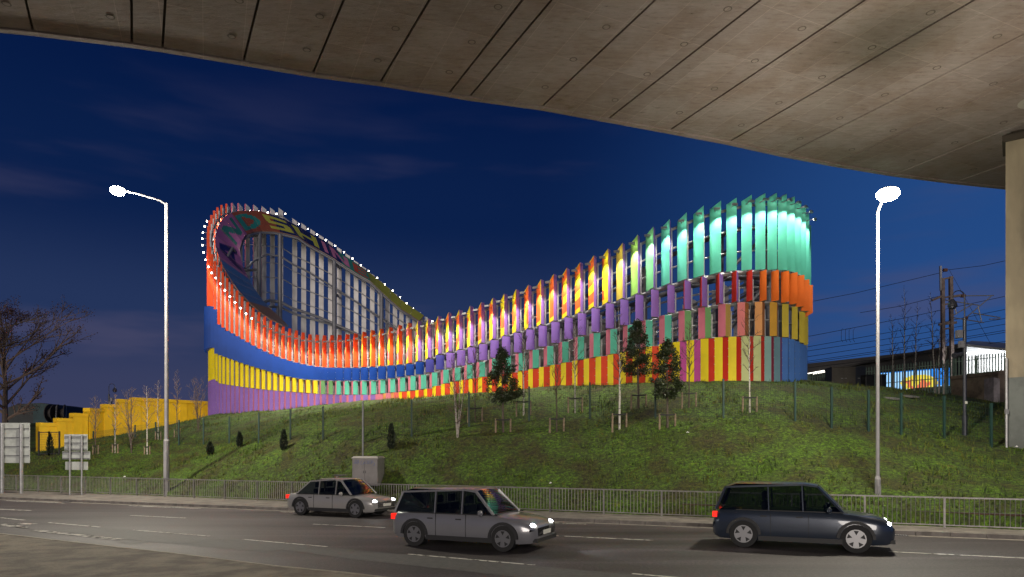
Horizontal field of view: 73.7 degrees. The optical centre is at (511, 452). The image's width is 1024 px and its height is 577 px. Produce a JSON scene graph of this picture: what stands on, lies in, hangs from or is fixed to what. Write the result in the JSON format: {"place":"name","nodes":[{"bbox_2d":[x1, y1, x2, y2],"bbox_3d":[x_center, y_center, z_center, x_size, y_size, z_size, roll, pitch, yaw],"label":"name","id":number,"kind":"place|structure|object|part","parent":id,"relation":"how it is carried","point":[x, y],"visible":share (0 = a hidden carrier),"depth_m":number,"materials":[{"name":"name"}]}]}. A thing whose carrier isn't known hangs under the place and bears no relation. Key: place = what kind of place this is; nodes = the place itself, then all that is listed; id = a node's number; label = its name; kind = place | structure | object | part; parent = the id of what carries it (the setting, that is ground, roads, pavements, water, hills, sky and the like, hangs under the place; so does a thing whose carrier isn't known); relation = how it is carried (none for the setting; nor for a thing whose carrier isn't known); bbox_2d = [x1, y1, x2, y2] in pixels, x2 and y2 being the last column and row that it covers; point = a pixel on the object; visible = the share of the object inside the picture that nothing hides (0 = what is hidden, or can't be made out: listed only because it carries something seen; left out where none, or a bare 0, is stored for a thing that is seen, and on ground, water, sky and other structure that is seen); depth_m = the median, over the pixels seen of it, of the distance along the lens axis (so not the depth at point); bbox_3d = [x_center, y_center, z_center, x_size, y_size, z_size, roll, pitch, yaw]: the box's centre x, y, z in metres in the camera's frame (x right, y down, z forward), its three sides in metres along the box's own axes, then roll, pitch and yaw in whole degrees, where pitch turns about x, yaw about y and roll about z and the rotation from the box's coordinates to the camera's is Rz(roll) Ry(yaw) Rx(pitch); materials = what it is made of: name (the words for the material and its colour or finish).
{"place":"outdoors","nodes":[
{"label":"outdoors","id":0,"kind":"place"},
{"bbox_2d":[0,33,1005,422],"label":"sky","id":1,"kind":"structure","parent":0,"point":[454,205],"materials":[{"name":"blue"}]},
{"bbox_2d":[0,500,1023,576],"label":"road","id":2,"kind":"structure","parent":0,"point":[680,551],"depth_m":18.30,"materials":[{"name":"grey asphalt"}]},
{"bbox_2d":[0,523,123,539],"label":"worn road marking","id":3,"kind":"object","parent":2,"relation":"on","point":[9,525],"visible":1,"depth_m":21.38,"materials":[{"name":"paint"}]},
{"bbox_2d":[117,541,149,543],"bbox_3d":[-10.698,2.545,19.322,0.890,0.001,0.544,0,0,31],"label":"road patch","id":4,"kind":"object","parent":2,"relation":"on","point":[132,542],"visible":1,"depth_m":19.27,"materials":[{"name":"grey asphalt"}]},
{"bbox_2d":[57,527,228,543],"bbox_3d":[-11.603,2.545,21.072,6.852,0.001,1.622,0,0,29],"label":"road patch","id":5,"kind":"object","parent":2,"relation":"on","point":[148,536],"visible":1,"depth_m":20.90,"materials":[{"name":"grey asphalt"}]},
{"bbox_2d":[0,534,370,576],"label":"traffic island","id":6,"kind":"structure","parent":2,"relation":"on","point":[26,557],"depth_m":14.91,"materials":[{"name":"grey concrete"}]},
{"bbox_2d":[0,533,386,576],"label":"island kerb","id":7,"kind":"structure","parent":2,"relation":"on","point":[205,557],"depth_m":15.83,"materials":[{"name":"grey concrete"}]},
{"bbox_2d":[286,477,395,517],"bbox_3d":[-6.960,1.789,27.961,4.415,1.507,2.139,0,0,24],"label":"car","id":8,"kind":"object","parent":2,"relation":"on","point":[355,497],"visible":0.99,"depth_m":27.27,"materials":[{"name":"paint"}]},
{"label":"windows","id":9,"kind":"part","parent":8,"relation":"part of","materials":[{"name":"black glass"}]},
{"bbox_2d":[182,539,645,576],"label":"road patch","id":10,"kind":"object","parent":2,"relation":"on","point":[506,569],"visible":1,"depth_m":16.07,"materials":[{"name":"grey asphalt"}]},
{"bbox_2d":[391,485,555,551],"bbox_3d":[-1.046,1.744,18.802,4.315,1.597,2.159,0,0,24],"label":"car","id":11,"kind":"object","parent":2,"relation":"on","point":[497,519],"visible":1,"depth_m":18.15,"materials":[{"name":"paint"}]},
{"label":"windows","id":12,"kind":"part","parent":11,"relation":"part of","materials":[{"name":"black glass"}]},
{"bbox_2d":[0,497,1023,539],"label":"kerb","id":13,"kind":"structure","parent":2,"relation":"on","point":[967,535],"depth_m":24.79,"materials":[{"name":"concrete"}]},
{"bbox_2d":[5,501,1018,576],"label":"road marking","id":14,"kind":"object","parent":2,"relation":"on","point":[429,555],"visible":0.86,"depth_m":19.46,"materials":[{"name":"paint"}]},
{"bbox_2d":[0,499,1023,540],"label":"gutter","id":15,"kind":"object","parent":2,"relation":"on","point":[553,521],"visible":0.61,"depth_m":24.78,"materials":[{"name":"concrete"}]},
{"bbox_2d":[712,480,895,552],"bbox_3d":[7.854,1.669,18.598,4.415,1.746,2.199,0,0,24],"label":"car","id":16,"kind":"object","parent":2,"relation":"on","point":[748,513],"visible":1,"depth_m":17.92,"materials":[{"name":"paint"}]},
{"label":"windows","id":17,"kind":"part","parent":16,"relation":"part of","materials":[{"name":"black glass"}]},
{"bbox_2d":[0,490,1023,534],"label":"pavement","id":18,"kind":"structure","parent":0,"point":[138,498],"depth_m":31.81,"materials":[{"name":"concrete"}]},
{"bbox_2d":[110,186,169,495],"bbox_3d":[-19.965,-5.682,36.646,0.700,16.505,3.368,0,0,21],"label":"street lamp","id":19,"kind":"object","parent":18,"relation":"on","point":[117,190],"visible":0.98,"depth_m":37.91,"materials":[{"name":"metal"}]},
{"bbox_2d":[4,475,1023,528],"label":"guardrail","id":20,"kind":"object","parent":18,"relation":"on","point":[944,524],"visible":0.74,"depth_m":27.62,"materials":[{"name":"metal"}]},
{"bbox_2d":[682,504,1023,516],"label":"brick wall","id":21,"kind":"structure","parent":18,"relation":"on","point":[1007,514],"depth_m":21.96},
{"bbox_2d":[4,378,1023,529],"bbox_3d":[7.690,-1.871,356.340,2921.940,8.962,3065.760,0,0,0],"label":"ground","id":22,"kind":"structure","parent":0,"point":[504,456],"depth_m":32.20,"materials":[{"name":"green plant"}]},
{"bbox_2d":[0,423,29,492],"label":"road sign","id":23,"kind":"object","parent":22,"relation":"on","point":[14,442],"visible":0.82,"depth_m":40.50,"materials":[{"name":"metal"}]},
{"bbox_2d":[0,304,53,391],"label":"plane tree","id":24,"kind":"object","parent":22,"relation":"on","point":[2,337],"visible":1,"depth_m":70.53,"materials":[{"name":"brown plant"}]},
{"bbox_2d":[8,403,83,422],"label":"industrial building","id":25,"kind":"structure","parent":22,"relation":"on","point":[32,417],"depth_m":120.00,"materials":[{"name":"black metal"}]},
{"bbox_2d":[0,295,97,422],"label":"plane tree","id":26,"kind":"object","parent":22,"relation":"on","point":[4,398],"visible":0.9,"depth_m":78.65,"materials":[{"name":"brown plant"}]},
{"bbox_2d":[38,431,59,455],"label":"gate","id":27,"kind":"structure","parent":22,"relation":"on","point":[49,437],"depth_m":49.97,"materials":[{"name":"black metal"}]},
{"bbox_2d":[43,404,56,421],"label":"cable drum","id":28,"kind":"object","parent":22,"relation":"on","point":[49,412],"visible":0.66,"depth_m":109.25,"materials":[{"name":"black plastic"}]},
{"bbox_2d":[46,436,54,454],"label":"conifer","id":29,"kind":"object","parent":22,"relation":"on","point":[51,447],"visible":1,"depth_m":50.02,"materials":[{"name":"green plant"}]},
{"bbox_2d":[55,404,66,417],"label":"cable drum","id":30,"kind":"object","parent":22,"relation":"on","point":[61,412],"visible":0.73,"depth_m":109.47,"materials":[{"name":"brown wood"}]},
{"bbox_2d":[62,434,89,494],"bbox_3d":[-24.923,0.810,38.975,1.649,3.679,0.170,0,0,3],"label":"road sign","id":31,"kind":"object","parent":22,"relation":"on","point":[73,442],"visible":0.95,"depth_m":39.02,"materials":[{"name":"metal"}]},
{"bbox_2d":[88,398,100,453],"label":"bare tree","id":32,"kind":"object","parent":22,"relation":"on","point":[94,426],"visible":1,"depth_m":47.00,"materials":[{"name":"brown plant"}]},
{"bbox_2d":[92,445,98,454],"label":"tree stakes","id":33,"kind":"object","parent":22,"relation":"on","point":[93,446],"visible":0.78,"depth_m":46.98,"materials":[{"name":"brown wood"}]},
{"bbox_2d":[108,384,116,403],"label":"camera post","id":34,"kind":"object","parent":22,"relation":"on","point":[113,390],"visible":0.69,"depth_m":63.14,"materials":[{"name":"grey metal"}]},
{"bbox_2d":[106,394,121,452],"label":"bare tree","id":35,"kind":"object","parent":22,"relation":"on","point":[112,424],"visible":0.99,"depth_m":47.15,"materials":[{"name":"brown wood"}]},
{"bbox_2d":[112,444,118,452],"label":"tree stakes","id":36,"kind":"object","parent":22,"relation":"on","point":[117,447],"visible":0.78,"depth_m":47.12,"materials":[{"name":"brown wood"}]},
{"bbox_2d":[36,397,207,451],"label":"yellow wall","id":37,"kind":"structure","parent":22,"relation":"on","point":[76,423],"depth_m":60.31,"materials":[{"name":"paint"}]},
{"bbox_2d":[117,387,141,452],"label":"bare tree","id":38,"kind":"object","parent":22,"relation":"on","point":[129,428],"visible":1,"depth_m":47.19,"materials":[{"name":"brown plant"}]},
{"bbox_2d":[138,388,156,454],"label":"bare tree","id":39,"kind":"object","parent":22,"relation":"on","point":[147,423],"visible":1,"depth_m":46.57,"materials":[{"name":"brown wood"}]},
{"bbox_2d":[151,381,163,439],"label":"bare tree","id":40,"kind":"object","parent":22,"relation":"on","point":[158,407],"visible":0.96,"depth_m":49.94,"materials":[{"name":"brown wood"}]},
{"bbox_2d":[174,369,180,436],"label":"bare tree","id":41,"kind":"object","parent":22,"relation":"on","point":[177,400],"visible":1,"depth_m":50.07,"materials":[{"name":"brown plant"}]},
{"bbox_2d":[188,377,210,429],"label":"bare tree","id":42,"kind":"object","parent":22,"relation":"on","point":[197,406],"visible":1,"depth_m":51.52,"materials":[{"name":"brown plant"}]},
{"bbox_2d":[206,441,214,454],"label":"conifer","id":43,"kind":"object","parent":22,"relation":"on","point":[210,448],"visible":1,"depth_m":43.56,"materials":[{"name":"green plant"}]},
{"bbox_2d":[236,431,242,446],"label":"conifer","id":44,"kind":"object","parent":22,"relation":"on","point":[239,440],"visible":0.99,"depth_m":42.97,"materials":[{"name":"green plant"}]},
{"bbox_2d":[279,428,287,449],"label":"conifer","id":45,"kind":"object","parent":22,"relation":"on","point":[282,444],"visible":1,"depth_m":38.31,"materials":[{"name":"green plant"}]},
{"bbox_2d":[334,474,347,476],"bbox_3d":[-8.413,1.419,34.033,0.720,0.650,0.660,0,0,10],"label":"grit bin","id":46,"kind":"object","parent":22,"relation":"on","point":[337,475],"visible":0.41,"depth_m":33.71,"materials":[{"name":"grey"}]},
{"bbox_2d":[362,401,363,455],"bbox_3d":[-7.535,-0.997,34.509,0.095,3.186,0.090,0,0,0],"label":"steel post","id":47,"kind":"object","parent":22,"relation":"on","point":[362,428],"visible":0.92,"depth_m":34.48,"materials":[{"name":"grey metal"}]},
{"bbox_2d":[352,456,384,485],"bbox_3d":[-6.896,0.885,32.832,1.357,1.404,1.000,0,0,10],"label":"utility cabinet","id":48,"kind":"object","parent":22,"relation":"on","point":[368,469],"visible":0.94,"depth_m":32.39,"materials":[{"name":"grey metal"}]},
{"bbox_3d":[-7.298,0.925,32.427,0.614,1.224,0.038,0,0,10],"label":"door","id":49,"kind":"part","parent":48,"relation":"part of","materials":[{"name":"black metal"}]},
{"bbox_3d":[-6.676,0.925,32.316,0.614,1.224,0.038,0,0,10],"label":"door","id":50,"kind":"part","parent":48,"relation":"part of","materials":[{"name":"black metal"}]},
{"bbox_2d":[387,422,395,448],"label":"conifer","id":51,"kind":"object","parent":22,"relation":"on","point":[391,442],"visible":1,"depth_m":34.36,"materials":[{"name":"green plant"}]},
{"bbox_2d":[445,352,472,437],"bbox_3d":[-2.660,-2.775,34.267,1.383,4.433,1.291,0,0,0],"label":"bare tree","id":52,"kind":"object","parent":22,"relation":"on","point":[458,426],"visible":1,"depth_m":34.12,"materials":[{"name":"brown wood"}]},
{"bbox_2d":[468,335,481,421],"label":"bare tree","id":53,"kind":"object","parent":22,"relation":"on","point":[474,366],"visible":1,"depth_m":35.29,"materials":[{"name":"brown plant"}]},
{"bbox_2d":[467,407,482,421],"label":"tree stakes","id":54,"kind":"object","parent":22,"relation":"on","point":[481,408],"visible":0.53,"depth_m":35.28,"materials":[{"name":"brown wood"}]},
{"bbox_2d":[336,320,637,399],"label":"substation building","id":55,"kind":"structure","parent":22,"relation":"on","point":[571,346],"depth_m":52.02,"materials":[{"name":"grey paint"}]},
{"bbox_2d":[495,419,510,432],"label":"tree stakes","id":56,"kind":"object","parent":22,"relation":"on","point":[501,420],"visible":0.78,"depth_m":34.10,"materials":[{"name":"brown wood"}]},
{"bbox_2d":[484,345,525,431],"bbox_3d":[-0.370,-3.083,34.236,2.131,4.588,1.929,0,0,0],"label":"evergreen tree","id":57,"kind":"object","parent":22,"relation":"on","point":[510,394],"visible":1,"depth_m":33.93,"materials":[{"name":"green plant"}]},
{"bbox_2d":[201,193,816,415],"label":"screen building","id":58,"kind":"structure","parent":22,"relation":"on","point":[783,274],"depth_m":42.54,"materials":[{"name":"multicoloured paint"}]},
{"bbox_2d":[0,0,1023,448],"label":"overpass","id":59,"kind":"object","parent":22,"relation":"on","point":[928,90],"visible":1,"depth_m":24.22,"materials":[{"name":"concrete"}]},
{"bbox_2d":[513,311,529,415],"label":"bare tree","id":60,"kind":"object","parent":22,"relation":"on","point":[523,355],"visible":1,"depth_m":35.60,"materials":[{"name":"brown wood"}]},
{"bbox_2d":[516,401,530,416],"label":"tree stakes","id":61,"kind":"object","parent":22,"relation":"on","point":[522,402],"visible":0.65,"depth_m":35.56,"materials":[{"name":"brown wood"}]},
{"bbox_2d":[93,379,992,446],"bbox_3d":[-9.041,-1.619,40.325,62.825,3.838,7.173,0,0,27],"label":"fence","id":62,"kind":"object","parent":22,"relation":"on","point":[297,429],"visible":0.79,"depth_m":34.45,"materials":[{"name":"metal"}]},
{"bbox_2d":[545,340,564,431],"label":"bare tree","id":63,"kind":"object","parent":22,"relation":"on","point":[557,368],"visible":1,"depth_m":33.54,"materials":[{"name":"brown plant"}]},
{"bbox_2d":[549,418,564,432],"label":"tree stakes","id":64,"kind":"object","parent":22,"relation":"on","point":[550,419],"visible":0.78,"depth_m":33.52,"materials":[{"name":"brown wood"}]},
{"bbox_2d":[564,314,583,412],"bbox_3d":[3.186,-4.563,35.325,1.074,5.247,0.801,0,0,0],"label":"bare tree","id":65,"kind":"object","parent":22,"relation":"on","point":[575,367],"visible":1,"depth_m":35.30,"materials":[{"name":"brown wood"}]},
{"bbox_2d":[567,397,582,412],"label":"tree stakes","id":66,"kind":"object","parent":22,"relation":"on","point":[581,398],"visible":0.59,"depth_m":35.27,"materials":[{"name":"brown wood"}]},
{"bbox_2d":[611,413,626,431],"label":"tree stakes","id":67,"kind":"object","parent":22,"relation":"on","point":[619,414],"visible":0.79,"depth_m":32.78,"materials":[{"name":"brown wood"}]},
{"bbox_2d":[611,304,631,428],"bbox_3d":[5.261,-4.120,32.825,1.047,6.206,0.883,0,0,0],"label":"bare tree","id":68,"kind":"object","parent":22,"relation":"on","point":[620,365],"visible":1,"depth_m":32.80,"materials":[{"name":"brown wood"}]},
{"bbox_2d":[617,318,655,408],"bbox_3d":[6.287,-4.371,34.293,2.033,4.713,1.840,0,0,0],"label":"evergreen tree","id":69,"kind":"object","parent":22,"relation":"on","point":[636,331],"visible":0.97,"depth_m":34.16,"materials":[{"name":"green plant"}]},
{"bbox_2d":[630,394,646,410],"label":"tree stakes","id":70,"kind":"object","parent":22,"relation":"on","point":[631,395],"visible":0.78,"depth_m":34.25,"materials":[{"name":"brown wood"}]},
{"bbox_2d":[659,414,675,429],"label":"tree stakes","id":71,"kind":"object","parent":22,"relation":"on","point":[666,415],"visible":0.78,"depth_m":31.76,"materials":[{"name":"brown wood"}]},
{"bbox_2d":[648,337,689,427],"bbox_3d":[7.194,-3.171,31.868,1.846,4.436,1.941,0,0,-31],"label":"evergreen tree","id":72,"kind":"object","parent":22,"relation":"on","point":[662,389],"visible":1,"depth_m":31.64,"materials":[{"name":"green plant"}]},
{"bbox_2d":[677,321,699,407],"bbox_3d":[8.730,-4.258,33.247,1.209,4.407,0.959,0,0,0],"label":"bare tree","id":73,"kind":"object","parent":22,"relation":"on","point":[689,357],"visible":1,"depth_m":33.23,"materials":[{"name":"brown plant"}]},
{"bbox_2d":[681,392,696,408],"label":"tree stakes","id":74,"kind":"object","parent":22,"relation":"on","point":[695,393],"visible":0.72,"depth_m":33.23,"materials":[{"name":"brown wood"}]},
{"bbox_2d":[735,302,763,410],"bbox_3d":[11.172,-4.401,31.963,1.095,5.252,1.254,0,0,-42],"label":"bare tree","id":75,"kind":"object","parent":22,"relation":"on","point":[749,350],"visible":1,"depth_m":31.92,"materials":[{"name":"brown wood"}]},
{"bbox_2d":[742,396,757,412],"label":"tree stakes","id":76,"kind":"object","parent":22,"relation":"on","point":[743,397],"visible":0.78,"depth_m":31.91,"materials":[{"name":"brown wood"}]},
{"bbox_2d":[825,367,854,384],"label":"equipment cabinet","id":77,"kind":"object","parent":22,"relation":"on","point":[843,375],"visible":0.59,"depth_m":46.94,"materials":[{"name":"metal"}]},
{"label":"door","id":78,"kind":"part","parent":77,"relation":"part of","materials":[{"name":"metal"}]},
{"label":"door","id":79,"kind":"part","parent":77,"relation":"part of","materials":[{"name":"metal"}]},
{"bbox_2d":[854,366,865,385],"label":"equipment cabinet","id":80,"kind":"object","parent":22,"relation":"on","point":[860,371],"visible":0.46,"depth_m":47.26,"materials":[{"name":"metal"}]},
{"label":"door","id":81,"kind":"part","parent":80,"relation":"part of","materials":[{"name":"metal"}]},
{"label":"door","id":82,"kind":"part","parent":80,"relation":"part of","materials":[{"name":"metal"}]},
{"bbox_2d":[861,374,874,385],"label":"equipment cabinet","id":83,"kind":"object","parent":22,"relation":"on","point":[867,379],"visible":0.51,"depth_m":46.49,"materials":[{"name":"black metal"}]},
{"bbox_2d":[880,374,886,386],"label":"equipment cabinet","id":84,"kind":"object","parent":22,"relation":"on","point":[882,379],"visible":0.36,"depth_m":45.49,"materials":[{"name":"black metal"}]},
{"bbox_2d":[807,344,962,385],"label":"station building","id":85,"kind":"structure","parent":22,"relation":"on","point":[898,360],"depth_m":71.99,"materials":[{"name":"grey metal"}]},
{"bbox_2d":[875,186,899,494],"bbox_3d":[12.688,-3.264,23.479,0.746,11.327,1.642,0,0,0],"label":"street lamp","id":86,"kind":"object","parent":22,"relation":"on","point":[887,193],"visible":0.95,"depth_m":24.15,"materials":[{"name":"metal"}]},
{"bbox_2d":[889,314,898,386],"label":"bare tree","id":87,"kind":"object","parent":22,"relation":"on","point":[892,360],"visible":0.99,"depth_m":45.97,"materials":[{"name":"brown wood"}]},
{"bbox_2d":[897,291,911,388],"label":"bare tree","id":88,"kind":"object","parent":22,"relation":"on","point":[904,328],"visible":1,"depth_m":45.96,"materials":[{"name":"brown wood"}]},
{"bbox_2d":[807,260,1005,375],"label":"overhead line","id":89,"kind":"object","parent":22,"relation":"on","point":[951,322],"visible":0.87,"depth_m":61.97,"materials":[{"name":"metal"}]},
{"bbox_2d":[807,351,1005,393],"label":"palisade fence","id":90,"kind":"object","parent":22,"relation":"on","point":[954,368],"visible":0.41,"depth_m":47.92,"materials":[{"name":"grey metal"}]},
{"bbox_2d":[881,366,949,388],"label":"display screen","id":91,"kind":"object","parent":22,"relation":"on","point":[917,377],"visible":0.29,"depth_m":56.00,"materials":[{"name":"multicoloured"}]},
{"bbox_2d":[910,303,925,390],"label":"bare tree","id":92,"kind":"object","parent":22,"relation":"on","point":[915,347],"visible":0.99,"depth_m":45.97,"materials":[{"name":"brown wood"}]},
{"bbox_2d":[923,293,938,392],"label":"bare tree","id":93,"kind":"object","parent":22,"relation":"on","point":[932,334],"visible":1,"depth_m":41.97,"materials":[{"name":"brown wood"}]},
{"bbox_2d":[934,324,946,393],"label":"bare tree","id":94,"kind":"object","parent":22,"relation":"on","point":[938,361],"visible":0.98,"depth_m":41.98,"materials":[{"name":"brown wood"}]},
{"bbox_2d":[938,336,956,393],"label":"bare tree","id":95,"kind":"object","parent":22,"relation":"on","point":[944,366],"visible":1,"depth_m":41.97,"materials":[{"name":"brown wood"}]},
{"bbox_2d":[947,290,967,435],"bbox_3d":[19.989,-3.881,30.631,0.850,6.784,0.400,0,0,0],"label":"camera post","id":96,"kind":"object","parent":22,"relation":"on","point":[952,303],"visible":0.98,"depth_m":30.57,"materials":[{"name":"grey metal"}]},
{"bbox_2d":[950,370,1004,402],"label":"retaining wall","id":97,"kind":"structure","parent":22,"relation":"on","point":[989,386],"depth_m":40.89,"materials":[{"name":"concrete"}]},
{"bbox_2d":[967,341,1005,373],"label":"platform shelter","id":98,"kind":"object","parent":22,"relation":"on","point":[974,348],"visible":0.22,"depth_m":61.37,"materials":[{"name":"grey metal"}]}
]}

